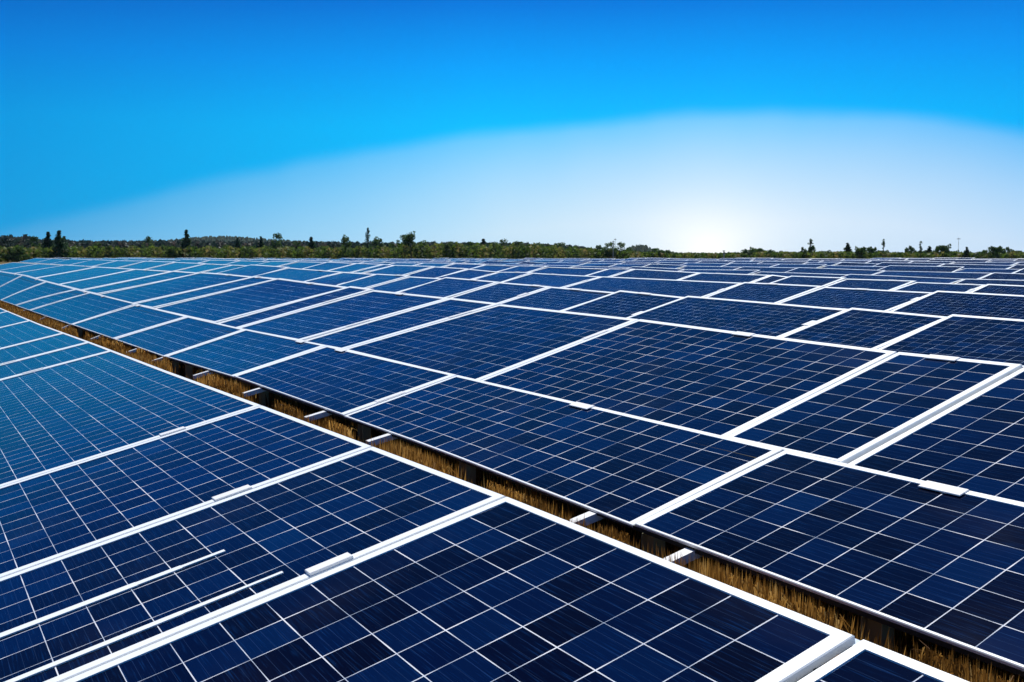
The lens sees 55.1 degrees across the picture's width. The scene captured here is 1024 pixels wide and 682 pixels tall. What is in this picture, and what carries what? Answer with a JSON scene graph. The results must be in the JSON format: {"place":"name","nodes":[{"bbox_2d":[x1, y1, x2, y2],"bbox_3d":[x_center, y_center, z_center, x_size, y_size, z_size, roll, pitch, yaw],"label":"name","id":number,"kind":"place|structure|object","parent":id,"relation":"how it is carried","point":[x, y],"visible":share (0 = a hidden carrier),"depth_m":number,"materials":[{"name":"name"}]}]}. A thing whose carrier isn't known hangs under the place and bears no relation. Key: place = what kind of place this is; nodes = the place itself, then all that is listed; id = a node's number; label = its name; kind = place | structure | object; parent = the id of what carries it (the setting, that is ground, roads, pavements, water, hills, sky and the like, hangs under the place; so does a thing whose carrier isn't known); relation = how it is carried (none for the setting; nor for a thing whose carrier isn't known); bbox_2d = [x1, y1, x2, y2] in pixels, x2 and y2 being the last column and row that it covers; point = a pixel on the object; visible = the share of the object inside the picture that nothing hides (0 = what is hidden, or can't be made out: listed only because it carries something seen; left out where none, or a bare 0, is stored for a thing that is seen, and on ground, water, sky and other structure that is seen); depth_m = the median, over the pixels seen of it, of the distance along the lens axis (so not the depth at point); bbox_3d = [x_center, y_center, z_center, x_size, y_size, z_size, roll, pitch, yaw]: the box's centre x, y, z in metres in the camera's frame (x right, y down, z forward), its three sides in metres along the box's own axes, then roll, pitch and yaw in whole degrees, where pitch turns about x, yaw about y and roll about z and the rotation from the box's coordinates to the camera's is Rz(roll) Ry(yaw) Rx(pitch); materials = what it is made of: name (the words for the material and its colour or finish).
{"place":"outdoors","nodes":[
{"label":"outdoors","id":0,"kind":"place"},
{"bbox_2d":[21,235,341,242],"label":"wooded hills","id":1,"kind":"structure","parent":0,"point":[223,238],"depth_m":976.84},
{"bbox_2d":[0,261,969,659],"bbox_3d":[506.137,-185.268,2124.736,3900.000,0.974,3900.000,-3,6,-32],"label":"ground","id":2,"kind":"structure","parent":0,"point":[620,261],"depth_m":110.15,"materials":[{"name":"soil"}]},
{"bbox_2d":[0,245,28,261],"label":"bush","id":3,"kind":"object","parent":2,"relation":"on","point":[10,254],"visible":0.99,"depth_m":160.75,"materials":[{"name":"green plant"}]},
{"bbox_2d":[48,230,73,257],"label":"tree","id":4,"kind":"object","parent":2,"relation":"on","point":[60,242],"visible":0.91,"depth_m":164.90,"materials":[{"name":"green plant"}]},
{"bbox_2d":[0,234,587,258],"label":"woodland","id":5,"kind":"object","parent":2,"relation":"on","point":[11,240],"visible":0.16,"depth_m":253.25,"materials":[{"name":"plant"}]},
{"bbox_2d":[401,231,418,255],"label":"tree","id":6,"kind":"object","parent":2,"relation":"on","point":[411,237],"visible":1,"depth_m":179.25,"materials":[{"name":"green plant"}]},
{"bbox_2d":[19,262,938,319],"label":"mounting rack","id":7,"kind":"object","parent":2,"relation":"on","point":[566,290],"visible":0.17,"depth_m":17.96,"materials":[{"name":"metal"}]},
{"bbox_2d":[96,260,143,267],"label":"solar panel","id":8,"kind":"object","parent":7,"relation":"on","point":[116,264],"visible":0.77,"depth_m":54.03,"materials":[{"name":"glass"}]},
{"bbox_2d":[120,261,174,268],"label":"solar panel","id":9,"kind":"object","parent":7,"relation":"on","point":[146,264],"visible":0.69,"depth_m":48.17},
{"bbox_2d":[145,262,205,270],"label":"solar panel","id":10,"kind":"object","parent":7,"relation":"on","point":[175,266],"visible":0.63,"depth_m":43.04,"materials":[{"name":"glass"}]},
{"bbox_2d":[177,264,230,272],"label":"solar panel","id":11,"kind":"object","parent":7,"relation":"on","point":[202,268],"visible":0.7,"depth_m":39.16,"materials":[{"name":"glass"}]},
{"bbox_2d":[218,265,289,275],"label":"solar panel","id":12,"kind":"object","parent":7,"relation":"on","point":[251,270],"visible":0.66,"depth_m":33.75,"materials":[{"name":"glass"}]},
{"bbox_2d":[253,268,342,280],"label":"solar panel","id":13,"kind":"object","parent":7,"relation":"on","point":[297,274],"visible":0.62,"depth_m":29.94,"materials":[{"name":"glass"}]},
{"bbox_2d":[304,272,374,284],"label":"solar panel","id":14,"kind":"object","parent":7,"relation":"on","point":[339,278],"visible":0.71,"depth_m":27.05,"materials":[{"name":"glass"}]},
{"bbox_2d":[336,274,409,287],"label":"solar panel","id":15,"kind":"object","parent":7,"relation":"on","point":[372,280],"visible":0.71,"depth_m":25.09,"materials":[{"name":"glass"}]},
{"bbox_2d":[370,276,440,291],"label":"solar panel","id":16,"kind":"object","parent":7,"relation":"on","point":[399,285],"visible":0.62,"depth_m":23.53,"materials":[{"name":"glass"}]},
{"bbox_2d":[398,277,498,297],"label":"solar panel","id":17,"kind":"object","parent":7,"relation":"on","point":[447,287],"visible":0.73,"depth_m":21.57,"materials":[{"name":"glass"}]},
{"bbox_2d":[451,282,550,302],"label":"solar panel","id":18,"kind":"object","parent":7,"relation":"on","point":[500,292],"visible":0.75,"depth_m":19.73,"materials":[{"name":"glass"}]},
{"bbox_2d":[500,287,613,310],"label":"solar panel","id":19,"kind":"object","parent":7,"relation":"on","point":[556,298],"visible":0.67,"depth_m":18.04,"materials":[{"name":"glass"}]},
{"bbox_2d":[562,290,682,317],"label":"solar panel","id":20,"kind":"object","parent":7,"relation":"on","point":[623,304],"visible":0.7,"depth_m":16.37,"materials":[{"name":"glass"}]},
{"bbox_2d":[627,296,846,336],"bbox_3d":[3.063,-0.358,14.164,1.554,0.440,3.286,-3,6,-32],"label":"solar panel","id":21,"kind":"object","parent":7,"relation":"on","point":[770,319],"visible":0.73,"depth_m":14.03,"materials":[{"name":"glass"}]},
{"bbox_2d":[781,308,945,348],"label":"solar panel","id":22,"kind":"object","parent":7,"relation":"on","point":[867,328],"visible":0.76,"depth_m":12.16,"materials":[{"name":"glass"}]},
{"bbox_2d":[879,314,1023,367],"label":"solar panel","id":23,"kind":"object","parent":7,"relation":"on","point":[994,339],"visible":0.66,"depth_m":10.93,"materials":[{"name":"glass"}]},
{"bbox_2d":[0,241,1023,261],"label":"undergrowth","id":24,"kind":"object","parent":2,"relation":"on","point":[380,252],"visible":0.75,"depth_m":177.58,"materials":[{"name":"plant"}]},
{"bbox_2d":[0,274,1023,679],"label":"mounting rack","id":25,"kind":"object","parent":2,"relation":"on","point":[874,626],"visible":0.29,"depth_m":3.98,"materials":[{"name":"metal"}]},
{"bbox_2d":[0,275,46,299],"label":"solar panel","id":26,"kind":"object","parent":25,"relation":"on","point":[14,286],"visible":0.99,"depth_m":31.44,"materials":[{"name":"glass"}]},
{"bbox_2d":[1,281,75,304],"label":"solar panel","id":27,"kind":"object","parent":25,"relation":"on","point":[33,293],"visible":0.98,"depth_m":26.81,"materials":[{"name":"glass"}]},
{"bbox_2d":[15,289,90,310],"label":"solar panel","id":28,"kind":"object","parent":25,"relation":"on","point":[38,303],"visible":1,"depth_m":23.59,"materials":[{"name":"glass"}]},
{"bbox_2d":[30,292,136,324],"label":"solar panel","id":29,"kind":"object","parent":25,"relation":"on","point":[76,309],"visible":1,"depth_m":19.54,"materials":[{"name":"glass"}]},
{"bbox_2d":[72,304,187,338],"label":"solar panel","id":30,"kind":"object","parent":25,"relation":"on","point":[121,322],"visible":0.98,"depth_m":15.54,"materials":[{"name":"glass"}]},
{"bbox_2d":[115,316,244,356],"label":"solar panel","id":31,"kind":"object","parent":25,"relation":"on","point":[169,338],"visible":0.96,"depth_m":12.66,"materials":[{"name":"glass"}]},
{"bbox_2d":[165,329,326,376],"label":"solar panel","id":32,"kind":"object","parent":25,"relation":"on","point":[237,353],"visible":0.99,"depth_m":10.21,"materials":[{"name":"glass"}]},
{"bbox_2d":[234,346,455,415],"bbox_3d":[-1.464,0.281,8.093,0.962,0.232,2.766,-3,6,-32],"label":"solar panel","id":33,"kind":"object","parent":25,"relation":"on","point":[342,381],"visible":1,"depth_m":7.87,"materials":[{"name":"glass"}]},
{"bbox_2d":[344,375,782,526],"bbox_3d":[0.048,0.508,5.652,0.962,0.226,3.266,-3,6,-32],"label":"solar panel","id":34,"kind":"object","parent":25,"relation":"on","point":[628,469],"visible":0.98,"depth_m":5.16,"materials":[{"name":"blue glass"}]},
{"bbox_2d":[635,450,1023,670],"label":"solar panel","id":35,"kind":"object","parent":25,"relation":"on","point":[941,562],"visible":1,"depth_m":3.52,"materials":[{"name":"blue glass"}]},
{"bbox_2d":[170,258,924,283],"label":"mounting rack","id":36,"kind":"object","parent":2,"relation":"on","point":[600,269],"visible":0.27,"depth_m":46.26,"materials":[{"name":"metal"}]},
{"bbox_2d":[471,265,515,271],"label":"solar panel","id":37,"kind":"object","parent":36,"relation":"on","point":[496,268],"visible":0.69,"depth_m":51.77,"materials":[{"name":"glass"}]},
{"bbox_2d":[497,266,547,271],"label":"solar panel","id":38,"kind":"object","parent":36,"relation":"on","point":[523,268],"visible":0.64,"depth_m":49.18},
{"bbox_2d":[531,267,602,275],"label":"solar panel","id":39,"kind":"object","parent":36,"relation":"on","point":[569,271],"visible":0.65,"depth_m":45.83,"materials":[{"name":"glass"}]},
{"bbox_2d":[586,269,632,276],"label":"solar panel","id":40,"kind":"object","parent":36,"relation":"on","point":[608,272],"visible":0.8,"depth_m":43.05,"materials":[{"name":"glass"}]},
{"bbox_2d":[611,269,699,279],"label":"solar panel","id":41,"kind":"object","parent":36,"relation":"on","point":[655,274],"visible":0.72,"depth_m":40.56,"materials":[{"name":"glass"}]},
{"bbox_2d":[680,273,769,282],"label":"solar panel","id":42,"kind":"object","parent":36,"relation":"on","point":[726,277],"visible":0.62,"depth_m":37.19,"materials":[{"name":"glass"}]},
{"bbox_2d":[771,276,845,286],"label":"solar panel","id":43,"kind":"object","parent":36,"relation":"on","point":[811,280],"visible":0.67,"depth_m":33.76,"materials":[{"name":"glass"}]},
{"bbox_2d":[825,279,915,289],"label":"solar panel","id":44,"kind":"object","parent":36,"relation":"on","point":[874,284],"visible":0.66,"depth_m":31.57,"materials":[{"name":"glass"}]},
{"bbox_2d":[894,282,983,291],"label":"solar panel","id":45,"kind":"object","parent":36,"relation":"on","point":[925,287],"visible":0.67,"depth_m":29.55,"materials":[{"name":"glass"}]},
{"bbox_2d":[971,284,1023,294],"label":"solar panel","id":46,"kind":"object","parent":36,"relation":"on","point":[1003,289],"visible":0.45,"depth_m":27.98,"materials":[{"name":"glass"}]},
{"bbox_2d":[679,266,739,270],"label":"solar panel","id":47,"kind":"object","parent":2,"relation":"on","point":[709,267],"visible":0.61,"depth_m":71.03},
{"bbox_2d":[682,269,759,273],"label":"solar panel","id":48,"kind":"object","parent":2,"relation":"on","point":[725,271],"visible":0.39,"depth_m":52.96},
{"bbox_2d":[734,267,795,273],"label":"solar panel","id":49,"kind":"object","parent":2,"relation":"on","point":[773,269],"visible":0.71,"depth_m":65.97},
{"bbox_2d":[755,272,846,276],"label":"solar panel","id":50,"kind":"object","parent":2,"relation":"on","point":[787,274],"visible":0.39,"depth_m":48.64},
{"bbox_2d":[628,257,1023,264],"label":"distant solar panels","id":51,"kind":"object","parent":2,"relation":"on","point":[953,260],"visible":0.66,"depth_m":137.71,"materials":[{"name":"glass"}]},
{"bbox_2d":[796,639,859,681],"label":"mounting rack","id":52,"kind":"object","parent":2,"relation":"on","point":[856,642],"visible":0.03,"depth_m":2.31,"materials":[{"name":"metal"}]},
{"bbox_2d":[0,311,29,326],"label":"solar panel","id":53,"kind":"object","parent":52,"relation":"on","point":[7,318],"visible":0.99,"depth_m":18.79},
{"bbox_2d":[0,320,63,348],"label":"solar panel","id":54,"kind":"object","parent":52,"relation":"on","point":[20,333],"visible":0.98,"depth_m":15.11,"materials":[{"name":"glass"}]},
{"bbox_2d":[0,333,88,364],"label":"solar panel","id":55,"kind":"object","parent":52,"relation":"on","point":[34,348],"visible":0.98,"depth_m":12.58,"materials":[{"name":"glass"}]},
{"bbox_2d":[0,342,112,379],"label":"solar panel","id":56,"kind":"object","parent":52,"relation":"on","point":[43,361],"visible":0.97,"depth_m":10.99,"materials":[{"name":"glass"}]},
{"bbox_2d":[0,351,261,486],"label":"solar panel","id":57,"kind":"object","parent":52,"relation":"on","point":[56,417],"visible":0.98,"depth_m":7.09,"materials":[{"name":"blue glass"}]},
{"bbox_2d":[0,406,371,577],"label":"solar panel","id":58,"kind":"object","parent":52,"relation":"on","point":[55,514],"visible":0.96,"depth_m":4.89,"materials":[{"name":"blue glass"}]},
{"bbox_2d":[0,447,505,681],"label":"solar panel","id":59,"kind":"object","parent":52,"relation":"on","point":[300,527],"visible":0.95,"depth_m":3.68,"materials":[{"name":"blue glass"}]},
{"bbox_2d":[0,549,225,638],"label":"cover strip","id":60,"kind":"object","parent":59,"relation":"attached to","point":[76,607],"visible":1,"depth_m":3.48,"materials":[{"name":"metal"}]},
{"bbox_2d":[5,571,283,681],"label":"cover strip","id":61,"kind":"object","parent":59,"relation":"attached to","point":[105,643],"visible":1,"depth_m":3.13,"materials":[{"name":"metal"}]},
{"bbox_2d":[63,497,854,681],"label":"solar panel","id":62,"kind":"object","parent":52,"relation":"on","point":[506,589],"visible":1,"depth_m":2.79,"materials":[{"name":"blue glass"}]},
{"bbox_2d":[797,639,967,681],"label":"solar panel","id":63,"kind":"object","parent":52,"relation":"on","point":[863,660],"visible":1,"depth_m":2.20,"materials":[{"name":"blue glass"}]},
{"bbox_2d":[787,267,884,274],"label":"solar panel","id":64,"kind":"object","parent":2,"relation":"on","point":[831,271],"visible":0.61,"depth_m":61.27,"materials":[{"name":"glass"}]},
{"bbox_2d":[820,265,885,269],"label":"solar panel","id":65,"kind":"object","parent":2,"relation":"on","point":[857,267],"visible":0.61,"depth_m":75.73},
{"bbox_2d":[835,274,963,285],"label":"solar panel","id":66,"kind":"object","parent":2,"relation":"on","point":[916,279],"visible":0.46,"depth_m":43.48,"materials":[{"name":"glass"}]},
{"bbox_2d":[874,262,942,265],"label":"solar panel","id":67,"kind":"object","parent":2,"relation":"on","point":[908,264],"visible":0.61,"depth_m":89.01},
{"bbox_2d":[878,265,962,271],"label":"solar panel","id":68,"kind":"object","parent":2,"relation":"on","point":[924,268],"visible":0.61,"depth_m":70.58,"materials":[{"name":"glass"}]},
{"bbox_2d":[874,271,991,278],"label":"solar panel","id":69,"kind":"object","parent":2,"relation":"on","point":[963,275],"visible":0.61,"depth_m":55.10,"materials":[{"name":"glass"}]},
{"bbox_2d":[941,264,1013,269],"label":"solar panel","id":70,"kind":"object","parent":2,"relation":"on","point":[976,266],"visible":0.51,"depth_m":82.98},
{"bbox_2d":[954,268,1020,272],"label":"solar panel","id":71,"kind":"object","parent":2,"relation":"on","point":[973,270],"visible":0.61,"depth_m":66.27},
{"bbox_2d":[955,279,1023,284],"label":"solar panel","id":72,"kind":"object","parent":2,"relation":"on","point":[992,281],"visible":0.4,"depth_m":40.04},
{"bbox_2d":[980,273,1023,279],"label":"solar panel","id":73,"kind":"object","parent":2,"relation":"on","point":[1009,276],"visible":0.52,"depth_m":51.83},
{"bbox_3d":[-10.838,-0.991,25.636,1.461,1.690,65.000,-3,6,-32],"label":"rack","id":74,"kind":"object","parent":2,"relation":"on","visible":0},
{"bbox_2d":[0,264,61,272],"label":"solar panel","id":75,"kind":"object","parent":74,"relation":"on","point":[26,268],"visible":0.84,"depth_m":39.70,"materials":[{"name":"glass"}]},
{"bbox_2d":[15,265,95,277],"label":"solar panel","id":76,"kind":"object","parent":74,"relation":"on","point":[37,273],"visible":0.95,"depth_m":32.77,"materials":[{"name":"glass"}]},
{"bbox_2d":[37,267,133,283],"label":"solar panel","id":77,"kind":"object","parent":74,"relation":"on","point":[73,276],"visible":0.94,"depth_m":27.81,"materials":[{"name":"glass"}]},
{"bbox_2d":[60,269,170,289],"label":"solar panel","id":78,"kind":"object","parent":74,"relation":"on","point":[99,281],"visible":0.96,"depth_m":23.76,"materials":[{"name":"glass"}]},
{"bbox_2d":[83,271,195,293],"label":"solar panel","id":79,"kind":"object","parent":74,"relation":"on","point":[137,282],"visible":0.95,"depth_m":21.16,"materials":[{"name":"glass"}]},
{"bbox_2d":[100,272,252,302],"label":"solar panel","id":80,"kind":"object","parent":74,"relation":"on","point":[156,290],"visible":0.88,"depth_m":18.48,"materials":[{"name":"glass"}]},
{"bbox_2d":[137,276,277,307],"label":"solar panel","id":81,"kind":"object","parent":74,"relation":"on","point":[179,297],"visible":0.97,"depth_m":16.46,"materials":[{"name":"glass"}]},
{"bbox_2d":[156,278,344,322],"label":"solar panel","id":82,"kind":"object","parent":74,"relation":"on","point":[232,304],"visible":0.93,"depth_m":14.30,"materials":[{"name":"glass"}]},
{"bbox_2d":[219,286,373,327],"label":"solar panel","id":83,"kind":"object","parent":74,"relation":"on","point":[294,306],"visible":0.88,"depth_m":12.65,"materials":[{"name":"glass"}]},
{"bbox_2d":[239,290,448,339],"bbox_3d":[-2.031,-0.315,11.422,1.597,0.480,2.636,-3,6,-32],"label":"solar panel","id":84,"kind":"object","parent":74,"relation":"on","point":[327,318],"visible":0.88,"depth_m":11.27,"materials":[{"name":"glass"}]},
{"bbox_2d":[305,298,499,348],"bbox_3d":[-1.152,-0.182,10.002,1.772,0.452,1.156,-2,5,-24],"label":"solar panel","id":85,"kind":"object","parent":74,"relation":"on","point":[404,321],"visible":0.9,"depth_m":9.95,"materials":[{"name":"glass"}]},
{"bbox_2d":[346,304,638,379],"bbox_3d":[-0.236,-0.036,8.524,1.597,0.435,2.516,-3,6,-32],"label":"solar panel","id":86,"kind":"object","parent":74,"relation":"on","point":[486,343],"visible":0.88,"depth_m":8.34,"materials":[{"name":"glass"}]},
{"bbox_2d":[481,319,896,436],"bbox_3d":[1.052,0.166,6.444,1.597,0.419,2.626,-3,6,-32],"label":"solar panel","id":87,"kind":"object","parent":74,"relation":"on","point":[726,383],"visible":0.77,"depth_m":6.23,"materials":[{"name":"blue glass"}]},
{"bbox_2d":[727,352,1021,463],"bbox_3d":[1.884,0.308,5.102,1.676,0.355,0.763,-4,6,-37],"label":"solar panel","id":88,"kind":"object","parent":74,"relation":"on","point":[849,419],"visible":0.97,"depth_m":5.01,"materials":[{"name":"blue glass"}]},
{"bbox_2d":[848,367,1023,502],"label":"solar panel","id":89,"kind":"object","parent":74,"relation":"on","point":[974,443],"visible":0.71,"depth_m":4.31,"materials":[{"name":"blue glass"}]},
{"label":"rack","id":90,"kind":"object","parent":2,"relation":"on","visible":0},
{"bbox_2d":[281,262,325,268],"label":"solar panel","id":91,"kind":"object","parent":90,"relation":"on","point":[300,265],"visible":0.66,"depth_m":49.82,"materials":[{"name":"glass"}]},
{"bbox_2d":[303,262,355,270],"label":"solar panel","id":92,"kind":"object","parent":90,"relation":"on","point":[327,266],"visible":0.66,"depth_m":46.53,"materials":[{"name":"glass"}]},
{"bbox_2d":[329,263,382,272],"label":"solar panel","id":93,"kind":"object","parent":90,"relation":"on","point":[355,267],"visible":0.85,"depth_m":43.65,"materials":[{"name":"glass"}]},
{"bbox_2d":[366,265,434,274],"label":"solar panel","id":94,"kind":"object","parent":90,"relation":"on","point":[400,269],"visible":0.73,"depth_m":39.79,"materials":[{"name":"glass"}]},
{"bbox_2d":[408,267,466,277],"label":"solar panel","id":95,"kind":"object","parent":90,"relation":"on","point":[433,272],"visible":0.71,"depth_m":37.20,"materials":[{"name":"glass"}]},
{"bbox_2d":[436,269,495,278],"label":"solar panel","id":96,"kind":"object","parent":90,"relation":"on","point":[470,274],"visible":0.73,"depth_m":35.18,"materials":[{"name":"glass"}]},
{"bbox_2d":[476,272,532,281],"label":"solar panel","id":97,"kind":"object","parent":90,"relation":"on","point":[501,276],"visible":0.75,"depth_m":33.19,"materials":[{"name":"glass"}]},
{"bbox_2d":[504,273,600,287],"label":"solar panel","id":98,"kind":"object","parent":90,"relation":"on","point":[555,280],"visible":0.74,"depth_m":30.59,"materials":[{"name":"glass"}]},
{"bbox_2d":[564,276,740,296],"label":"solar panel","id":99,"kind":"object","parent":90,"relation":"on","point":[680,288],"visible":0.72,"depth_m":26.28,"materials":[{"name":"glass"}]},
{"bbox_2d":[707,282,823,302],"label":"solar panel","id":100,"kind":"object","parent":90,"relation":"on","point":[766,292],"visible":0.75,"depth_m":22.98,"materials":[{"name":"glass"}]},
{"bbox_2d":[779,287,932,310],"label":"solar panel","id":101,"kind":"object","parent":90,"relation":"on","point":[849,298],"visible":0.81,"depth_m":20.69,"materials":[{"name":"glass"}]},
{"bbox_2d":[891,291,1023,319],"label":"solar panel","id":102,"kind":"object","parent":90,"relation":"on","point":[943,303],"visible":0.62,"depth_m":18.56,"materials":[{"name":"glass"}]},
{"bbox_2d":[0,300,1023,681],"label":"dry grass","id":103,"kind":"structure","parent":0,"point":[952,662],"depth_m":4.35,"materials":[{"name":"plant"}]},
{"bbox_2d":[0,0,1023,252],"label":"sky","id":104,"kind":"structure","parent":0,"point":[684,126],"materials":[{"name":"blue"}]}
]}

